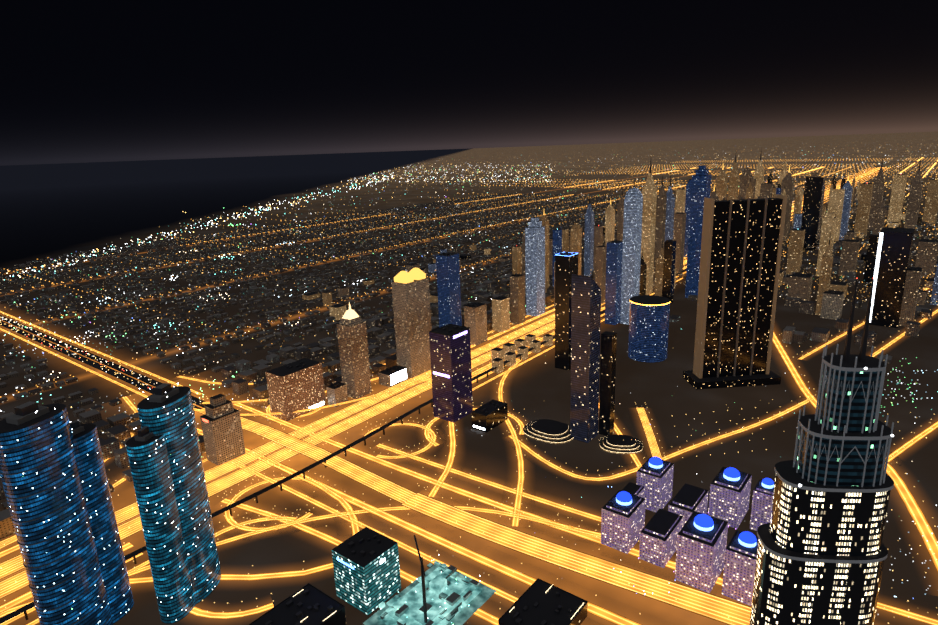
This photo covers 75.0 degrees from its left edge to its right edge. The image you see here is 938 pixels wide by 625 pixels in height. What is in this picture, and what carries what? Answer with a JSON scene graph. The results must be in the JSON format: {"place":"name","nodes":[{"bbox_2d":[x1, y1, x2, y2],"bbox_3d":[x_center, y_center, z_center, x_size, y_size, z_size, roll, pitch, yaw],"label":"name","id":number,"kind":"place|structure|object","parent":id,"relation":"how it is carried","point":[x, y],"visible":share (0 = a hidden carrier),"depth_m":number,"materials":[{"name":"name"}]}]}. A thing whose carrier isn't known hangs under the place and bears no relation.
{"place":"outdoors","nodes":[
{"label":"outdoors","id":0,"kind":"place"},
{"bbox_2d":[0,131,937,624],"bbox_3d":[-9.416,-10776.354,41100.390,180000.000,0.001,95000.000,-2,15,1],"label":"ground","id":1,"kind":"structure","parent":0,"point":[62,209],"depth_m":1328.98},
{"bbox_2d":[0,401,133,624],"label":"oval tower","id":2,"kind":"structure","parent":1,"relation":"on","point":[53,476],"depth_m":562.79,"materials":[{"name":"blue glass"}]},
{"bbox_2d":[125,383,220,623],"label":"oval tower","id":3,"kind":"structure","parent":1,"relation":"on","point":[164,453],"depth_m":609.74,"materials":[{"name":"blue glass"}]},
{"bbox_2d":[200,394,245,465],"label":"building","id":4,"kind":"structure","parent":1,"relation":"on","point":[222,431],"depth_m":933.69,"materials":[{"name":"grey"}]},
{"bbox_2d":[266,358,325,420],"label":"building","id":5,"kind":"structure","parent":1,"relation":"on","point":[295,386],"depth_m":1088.97,"materials":[{"name":"grey"}]},
{"bbox_2d":[309,401,323,408],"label":"brown hotel signs","id":6,"kind":"object","parent":5,"relation":"attached to","point":[318,405],"visible":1,"depth_m":1125.56,"materials":[{"name":"plastic"}]},
{"bbox_2d":[249,583,345,624],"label":"building","id":7,"kind":"structure","parent":1,"relation":"on","point":[308,604],"depth_m":602.89,"materials":[{"name":"grey"}]},
{"bbox_2d":[326,381,347,406],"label":"midrise","id":8,"kind":"structure","parent":1,"relation":"on","point":[337,392],"depth_m":1131.04,"materials":[{"name":"grey"}]},
{"bbox_2d":[337,302,371,398],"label":"crowned tower","id":9,"kind":"structure","parent":1,"relation":"on","point":[353,349],"depth_m":1151.24,"materials":[{"name":"brown"}]},
{"bbox_2d":[332,527,400,615],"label":"teal office block","id":10,"kind":"structure","parent":1,"relation":"on","point":[368,584],"depth_m":631.89,"materials":[{"name":"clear glass"}]},
{"bbox_2d":[336,557,353,569],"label":"illuminated sign","id":11,"kind":"object","parent":10,"relation":"on","point":[343,562],"visible":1,"depth_m":624.35,"materials":[{"name":"plastic"}]},
{"bbox_2d":[378,365,407,386],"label":"showroom","id":12,"kind":"structure","parent":1,"relation":"on","point":[384,376],"depth_m":1223.25,"materials":[{"name":"grey"}]},
{"bbox_2d":[390,368,406,384],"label":"billboard","id":13,"kind":"object","parent":12,"relation":"on","point":[398,376],"visible":1,"depth_m":1227.56},
{"bbox_2d":[391,268,430,377],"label":"skyscraper","id":14,"kind":"structure","parent":1,"relation":"on","point":[411,306],"depth_m":1245.28,"materials":[{"name":"grey"}]},
{"bbox_2d":[363,535,495,624],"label":"construction site","id":15,"kind":"object","parent":1,"relation":"on","point":[437,593],"visible":1,"depth_m":620.85,"materials":[{"name":"teal"}]},
{"bbox_2d":[436,252,461,326],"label":"skyscraper","id":16,"kind":"structure","parent":1,"relation":"on","point":[448,285],"depth_m":1524.01,"materials":[{"name":"blue"}]},
{"bbox_2d":[429,324,472,422],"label":"skyscraper","id":17,"kind":"structure","parent":1,"relation":"on","point":[450,356],"depth_m":1042.30,"materials":[{"name":"purple glass"}]},
{"bbox_2d":[433,371,449,377],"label":"illuminated sign","id":18,"kind":"object","parent":17,"relation":"attached to","point":[441,374],"visible":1,"depth_m":1037.99,"materials":[{"name":"white plastic"}]},
{"bbox_2d":[453,331,466,338],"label":"illuminated sign","id":19,"kind":"object","parent":17,"relation":"attached to","point":[460,334],"visible":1,"depth_m":1026.11,"materials":[{"name":"white plastic"}]},
{"bbox_2d":[0,193,937,539],"bbox_3d":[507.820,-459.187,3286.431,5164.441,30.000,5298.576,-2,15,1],"label":"buildings","id":20,"kind":"structure","parent":1,"relation":"on","point":[118,433],"depth_m":2146.51,"materials":[{"name":"beige"}]},
{"bbox_2d":[0,167,937,624],"bbox_3d":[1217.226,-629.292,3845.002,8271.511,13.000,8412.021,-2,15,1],"label":"roads","id":21,"kind":"structure","parent":1,"relation":"on","point":[672,593],"depth_m":832.13,"materials":[{"name":"yellow asphalt"}]},
{"bbox_2d":[464,302,486,345],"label":"building","id":22,"kind":"structure","parent":1,"relation":"on","point":[475,317],"depth_m":1444.32,"materials":[{"name":"grey"}]},
{"bbox_2d":[471,399,507,432],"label":"building","id":23,"kind":"structure","parent":1,"relation":"on","point":[490,415],"depth_m":1020.48,"materials":[{"name":"grey"}]},
{"bbox_2d":[491,347,503,359],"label":"building","id":24,"kind":"structure","parent":1,"relation":"on","point":[496,352],"depth_m":1333.41,"materials":[{"name":"grey"}]},
{"bbox_2d":[492,358,503,373],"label":"building","id":25,"kind":"structure","parent":1,"relation":"on","point":[498,363],"depth_m":1265.97,"materials":[{"name":"grey"}]},
{"bbox_2d":[492,296,509,331],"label":"building","id":26,"kind":"structure","parent":1,"relation":"on","point":[500,314],"depth_m":1539.29,"materials":[{"name":"grey"}]},
{"bbox_2d":[503,343,514,353],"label":"building","id":27,"kind":"structure","parent":1,"relation":"on","point":[508,347],"depth_m":1364.96,"materials":[{"name":"grey"}]},
{"bbox_2d":[504,352,515,366],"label":"building","id":28,"kind":"structure","parent":1,"relation":"on","point":[510,357],"depth_m":1301.84,"materials":[{"name":"grey"}]},
{"bbox_2d":[512,246,521,274],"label":"skyline tower","id":29,"kind":"structure","parent":1,"relation":"on","point":[516,261],"depth_m":1778.74,"materials":[{"name":"brown concrete"}]},
{"bbox_2d":[510,273,524,324],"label":"skyscraper","id":30,"kind":"structure","parent":1,"relation":"on","point":[517,297],"depth_m":1590.67,"materials":[{"name":"brown"}]},
{"bbox_2d":[514,338,525,350],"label":"building","id":31,"kind":"structure","parent":1,"relation":"on","point":[518,342],"depth_m":1393.49,"materials":[{"name":"grey"}]},
{"bbox_2d":[517,346,527,359],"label":"building","id":32,"kind":"structure","parent":1,"relation":"on","point":[523,350],"depth_m":1339.52,"materials":[{"name":"grey"}]},
{"bbox_2d":[522,232,525,295],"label":"skyline tower","id":33,"kind":"structure","parent":1,"relation":"on","point":[523,256],"depth_m":1867.83,"materials":[{"name":"brown concrete"}]},
{"bbox_2d":[525,334,535,346],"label":"building","id":34,"kind":"structure","parent":1,"relation":"on","point":[529,338],"depth_m":1421.83,"materials":[{"name":"grey"}]},
{"bbox_2d":[525,217,544,315],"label":"skyscraper","id":35,"kind":"structure","parent":1,"relation":"on","point":[535,261],"depth_m":1646.44,"materials":[{"name":"grey"}]},
{"bbox_2d":[530,340,540,352],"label":"building","id":36,"kind":"structure","parent":1,"relation":"on","point":[536,344],"depth_m":1379.90,"materials":[{"name":"grey"}]},
{"bbox_2d":[498,578,587,624],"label":"building","id":37,"kind":"structure","parent":1,"relation":"on","point":[539,602],"depth_m":600.22,"materials":[{"name":"grey"}]},
{"bbox_2d":[540,213,548,292],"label":"skyline tower","id":38,"kind":"structure","parent":1,"relation":"on","point":[544,220],"depth_m":1900.90,"materials":[{"name":"brown concrete"}]},
{"bbox_2d":[543,334,552,346],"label":"building","id":39,"kind":"structure","parent":1,"relation":"on","point":[548,338],"depth_m":1422.17,"materials":[{"name":"grey"}]},
{"bbox_2d":[523,419,573,443],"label":"terrace podium","id":40,"kind":"object","parent":1,"relation":"on","point":[550,431],"visible":0.96,"depth_m":986.38,"materials":[{"name":"grey"}]},
{"bbox_2d":[549,240,551,274],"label":"tower","id":41,"kind":"structure","parent":1,"relation":"on","point":[550,257],"depth_m":2161.45,"materials":[{"name":"brown"}]},
{"bbox_2d":[554,262,554,307],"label":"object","id":42,"kind":"structure","parent":1,"relation":"on","point":[554,284],"depth_m":1731.96,"materials":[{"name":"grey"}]},
{"bbox_2d":[553,229,561,286],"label":"skyline tower","id":43,"kind":"structure","parent":1,"relation":"on","point":[557,241],"depth_m":1966.66,"materials":[{"name":"blue glass"}]},
{"bbox_2d":[555,251,577,370],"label":"skyscraper","id":44,"kind":"structure","parent":1,"relation":"on","point":[566,265],"depth_m":1239.10,"materials":[{"name":"grey"}]},
{"bbox_2d":[570,222,581,274],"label":"skyline tower","id":45,"kind":"structure","parent":1,"relation":"on","point":[575,238],"depth_m":1878.98,"materials":[{"name":"brown concrete"}]},
{"bbox_2d":[570,274,600,442],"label":"skyscraper","id":46,"kind":"structure","parent":1,"relation":"on","point":[585,329],"depth_m":933.19,"materials":[{"name":"purple stone"}]},
{"bbox_2d":[584,198,593,275],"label":"skyline tower","id":47,"kind":"structure","parent":1,"relation":"on","point":[589,243],"depth_m":2121.53,"materials":[{"name":"blue"}]},
{"bbox_2d":[594,226,602,277],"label":"skyline tower","id":48,"kind":"structure","parent":1,"relation":"on","point":[598,235],"depth_m":2037.99,"materials":[{"name":"brown concrete"}]},
{"bbox_2d":[595,246,606,303],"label":"tower","id":49,"kind":"structure","parent":1,"relation":"on","point":[600,277],"depth_m":1749.72,"materials":[{"name":"brown concrete"}]},
{"bbox_2d":[599,331,616,435],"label":"dark tower","id":50,"kind":"structure","parent":1,"relation":"on","point":[607,381],"depth_m":958.80,"materials":[{"name":"grey"}]},
{"bbox_2d":[605,200,614,245],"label":"skyline tower","id":51,"kind":"structure","parent":1,"relation":"on","point":[610,224],"depth_m":2123.60,"materials":[{"name":"grey"}]},
{"bbox_2d":[605,240,622,324],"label":"skyscraper","id":52,"kind":"structure","parent":1,"relation":"on","point":[614,250],"depth_m":1544.75,"materials":[{"name":"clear glass"}]},
{"bbox_2d":[302,161,933,319],"bbox_3d":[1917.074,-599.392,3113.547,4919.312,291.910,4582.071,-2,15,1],"label":"distant blocks","id":53,"kind":"structure","parent":1,"relation":"on","point":[337,311],"depth_m":1928.95,"materials":[{"name":"brown"}]},
{"bbox_2d":[616,187,623,240],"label":"skyline tower","id":54,"kind":"structure","parent":1,"relation":"on","point":[620,212],"depth_m":2206.64,"materials":[{"name":"brown"}]},
{"bbox_2d":[599,435,642,453],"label":"terrace podium","id":55,"kind":"object","parent":1,"relation":"on","point":[621,444],"visible":0.98,"depth_m":935.22,"materials":[{"name":"grey concrete"}]},
{"bbox_2d":[601,490,645,553],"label":"building","id":56,"kind":"structure","parent":1,"relation":"on","point":[622,519],"depth_m":705.24,"materials":[{"name":"purple"}]},
{"bbox_2d":[620,183,642,324],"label":"skyscraper","id":57,"kind":"structure","parent":1,"relation":"on","point":[632,235],"depth_m":1517.86,"materials":[{"name":"blue"}]},
{"bbox_2d":[621,482,644,497],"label":"building","id":58,"kind":"structure","parent":1,"relation":"on","point":[634,489],"depth_m":769.25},
{"bbox_2d":[641,161,656,294],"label":"pointed tower","id":59,"kind":"structure","parent":1,"relation":"on","point":[649,192],"depth_m":1808.69,"materials":[{"name":"brown"}]},
{"bbox_2d":[636,457,673,512],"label":"building","id":60,"kind":"structure","parent":1,"relation":"on","point":[654,478],"depth_m":776.23,"materials":[{"name":"purple"}]},
{"bbox_2d":[653,177,666,292],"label":"tower","id":61,"kind":"structure","parent":1,"relation":"on","point":[660,216],"depth_m":1823.79,"materials":[{"name":"brown"}]},
{"bbox_2d":[639,508,683,567],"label":"building","id":62,"kind":"structure","parent":1,"relation":"on","point":[661,529],"depth_m":682.58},
{"bbox_2d":[662,240,675,303],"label":"tower","id":63,"kind":"structure","parent":1,"relation":"on","point":[669,268],"depth_m":1721.07,"materials":[{"name":"grey"}]},
{"bbox_2d":[665,176,674,240],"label":"skyline tower","id":64,"kind":"structure","parent":1,"relation":"on","point":[670,206],"depth_m":2108.02,"materials":[{"name":"blue"}]},
{"bbox_2d":[673,212,685,275],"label":"tower","id":65,"kind":"structure","parent":1,"relation":"on","point":[679,228],"depth_m":2063.72,"materials":[{"name":"brown concrete"}]},
{"bbox_2d":[675,188,685,212],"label":"skyline tower","id":66,"kind":"structure","parent":1,"relation":"on","point":[680,200],"depth_m":2220.48,"materials":[{"name":"grey"}]},
{"bbox_2d":[684,179,691,256],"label":"skyline tower","id":67,"kind":"structure","parent":1,"relation":"on","point":[688,197],"depth_m":2370.88,"materials":[{"name":"blue glass"}]},
{"bbox_2d":[668,483,708,525],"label":"building","id":68,"kind":"structure","parent":1,"relation":"on","point":[687,501],"depth_m":737.41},
{"bbox_2d":[685,165,711,297],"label":"tower","id":69,"kind":"structure","parent":1,"relation":"on","point":[701,185],"depth_m":1740.80,"materials":[{"name":"blue glass"}]},
{"bbox_2d":[675,511,727,592],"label":"domed building","id":70,"kind":"structure","parent":1,"relation":"on","point":[701,547],"depth_m":639.98,"materials":[{"name":"purple"}]},
{"bbox_2d":[710,184,718,200],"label":"skyscraper","id":71,"kind":"structure","parent":1,"relation":"on","point":[714,196],"depth_m":2011.00,"materials":[{"name":"grey"}]},
{"bbox_2d":[716,166,727,199],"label":"skyline tower","id":72,"kind":"structure","parent":1,"relation":"on","point":[721,184],"depth_m":2714.93,"materials":[{"name":"gold concrete"}]},
{"bbox_2d":[708,467,751,528],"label":"domed building","id":73,"kind":"structure","parent":1,"relation":"on","point":[729,496],"depth_m":742.50,"materials":[{"name":"purple"}]},
{"bbox_2d":[727,155,739,199],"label":"skyline tower","id":74,"kind":"structure","parent":1,"relation":"on","point":[733,185],"depth_m":2888.02,"materials":[{"name":"beige concrete"}]},
{"bbox_2d":[683,194,786,388],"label":"skyscraper","id":75,"kind":"structure","parent":1,"relation":"on","point":[741,249],"depth_m":1126.64,"materials":[{"name":"black glass"}]},
{"bbox_2d":[722,530,757,605],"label":"domed building","id":76,"kind":"structure","parent":1,"relation":"on","point":[739,565],"depth_m":616.10,"materials":[{"name":"purple"}]},
{"bbox_2d":[738,168,751,199],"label":"skyline tower","id":77,"kind":"structure","parent":1,"relation":"on","point":[745,177],"depth_m":3023.32,"materials":[{"name":"brown concrete"}]},
{"bbox_2d":[754,148,764,198],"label":"skyline tower","id":78,"kind":"structure","parent":1,"relation":"on","point":[759,171],"depth_m":3161.66,"materials":[{"name":"grey"}]},
{"bbox_2d":[750,478,774,530],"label":"domed building","id":79,"kind":"structure","parent":1,"relation":"on","point":[762,500],"depth_m":721.61,"materials":[{"name":"purple concrete"}]},
{"bbox_2d":[760,182,772,198],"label":"tower","id":80,"kind":"structure","parent":1,"relation":"on","point":[766,189],"depth_m":2676.53,"materials":[{"name":"brown"}]},
{"bbox_2d":[776,187,780,194],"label":"tower","id":81,"kind":"structure","parent":1,"relation":"on","point":[778,190],"depth_m":2990.46,"materials":[{"name":"blue glass"}]},
{"bbox_2d":[781,166,794,240],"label":"skyline tower","id":82,"kind":"structure","parent":1,"relation":"on","point":[788,180],"depth_m":2662.35,"materials":[{"name":"brown concrete"}]},
{"bbox_2d":[786,228,804,273],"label":"skyline tower","id":83,"kind":"structure","parent":1,"relation":"on","point":[795,250],"depth_m":2006.10,"materials":[{"name":"gold concrete"}]},
{"bbox_2d":[788,273,812,300],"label":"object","id":84,"kind":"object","parent":1,"relation":"on","point":[800,285],"visible":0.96,"depth_m":1680.24,"materials":[{"name":"brown concrete"}]},
{"bbox_2d":[801,177,824,250],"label":"skyscraper","id":85,"kind":"structure","parent":1,"relation":"on","point":[813,200],"depth_m":2431.19,"materials":[{"name":"grey"}]},
{"bbox_2d":[816,210,836,275],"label":"skyline tower","id":86,"kind":"structure","parent":1,"relation":"on","point":[829,218],"depth_m":1975.77,"materials":[{"name":"grey"}]},
{"bbox_2d":[820,290,844,319],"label":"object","id":87,"kind":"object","parent":1,"relation":"on","point":[832,304],"visible":0.96,"depth_m":1543.20,"materials":[{"name":"grey concrete"}]},
{"bbox_2d":[828,189,844,240],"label":"skyscraper","id":88,"kind":"structure","parent":1,"relation":"on","point":[836,200],"depth_m":2622.64,"materials":[{"name":"brown concrete"}]},
{"bbox_2d":[839,175,852,239],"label":"skyline tower","id":89,"kind":"structure","parent":1,"relation":"on","point":[847,187],"depth_m":2615.98,"materials":[{"name":"grey"}]},
{"bbox_2d":[838,239,859,275],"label":"tower","id":90,"kind":"structure","parent":1,"relation":"on","point":[849,254],"depth_m":1980.67,"materials":[{"name":"brown"}]},
{"bbox_2d":[854,182,873,236],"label":"skyline tower","id":91,"kind":"structure","parent":1,"relation":"on","point":[863,207],"depth_m":2696.95,"materials":[{"name":"brown concrete"}]},
{"bbox_2d":[867,158,884,229],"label":"skyline tower","id":92,"kind":"structure","parent":1,"relation":"on","point":[878,191],"depth_m":2881.05,"materials":[{"name":"brown concrete"}]},
{"bbox_2d":[869,227,914,327],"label":"skyscraper","id":93,"kind":"structure","parent":1,"relation":"on","point":[896,250],"depth_m":1445.33,"materials":[{"name":"grey glass"}]},
{"bbox_2d":[869,233,883,322],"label":"light strip","id":94,"kind":"object","parent":93,"relation":"attached to","point":[877,261],"visible":0.8,"depth_m":1458.80,"materials":[{"name":"white"}]},
{"bbox_2d":[887,173,906,224],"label":"skyline tower","id":95,"kind":"structure","parent":1,"relation":"on","point":[897,197],"depth_m":3006.41,"materials":[{"name":"brown concrete"}]},
{"bbox_2d":[899,267,921,326],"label":"building","id":96,"kind":"structure","parent":1,"relation":"on","point":[911,292],"depth_m":1450.05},
{"bbox_2d":[904,154,922,229],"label":"skyline tower","id":97,"kind":"structure","parent":1,"relation":"on","point":[914,200],"depth_m":2844.97,"materials":[{"name":"brown"}]},
{"bbox_2d":[915,239,937,277],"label":"tower","id":98,"kind":"structure","parent":1,"relation":"on","point":[927,253],"depth_m":1937.24,"materials":[{"name":"brown"}]},
{"bbox_2d":[922,179,937,225],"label":"skyline tower","id":99,"kind":"structure","parent":1,"relation":"on","point":[930,210],"depth_m":2940.27,"materials":[{"name":"brown concrete"}]},
{"bbox_2d":[930,261,937,304],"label":"skyline tower","id":100,"kind":"structure","parent":1,"relation":"on","point":[934,298],"depth_m":1632.52,"materials":[{"name":"blue"}]},
{"bbox_2d":[0,0,937,165],"label":"sky","id":101,"kind":"structure","parent":0,"point":[82,81],"materials":[{"name":"black"}]},
{"bbox_2d":[628,295,669,362],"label":"cylindrical tower","id":102,"kind":"structure","parent":0,"point":[648,327],"depth_m":1286.64,"materials":[{"name":"blue glass"}]},
{"bbox_2d":[749,279,893,624],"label":"skyscraper","id":103,"kind":"structure","parent":0,"point":[822,553],"depth_m":297.11,"materials":[{"name":"grey glass"}]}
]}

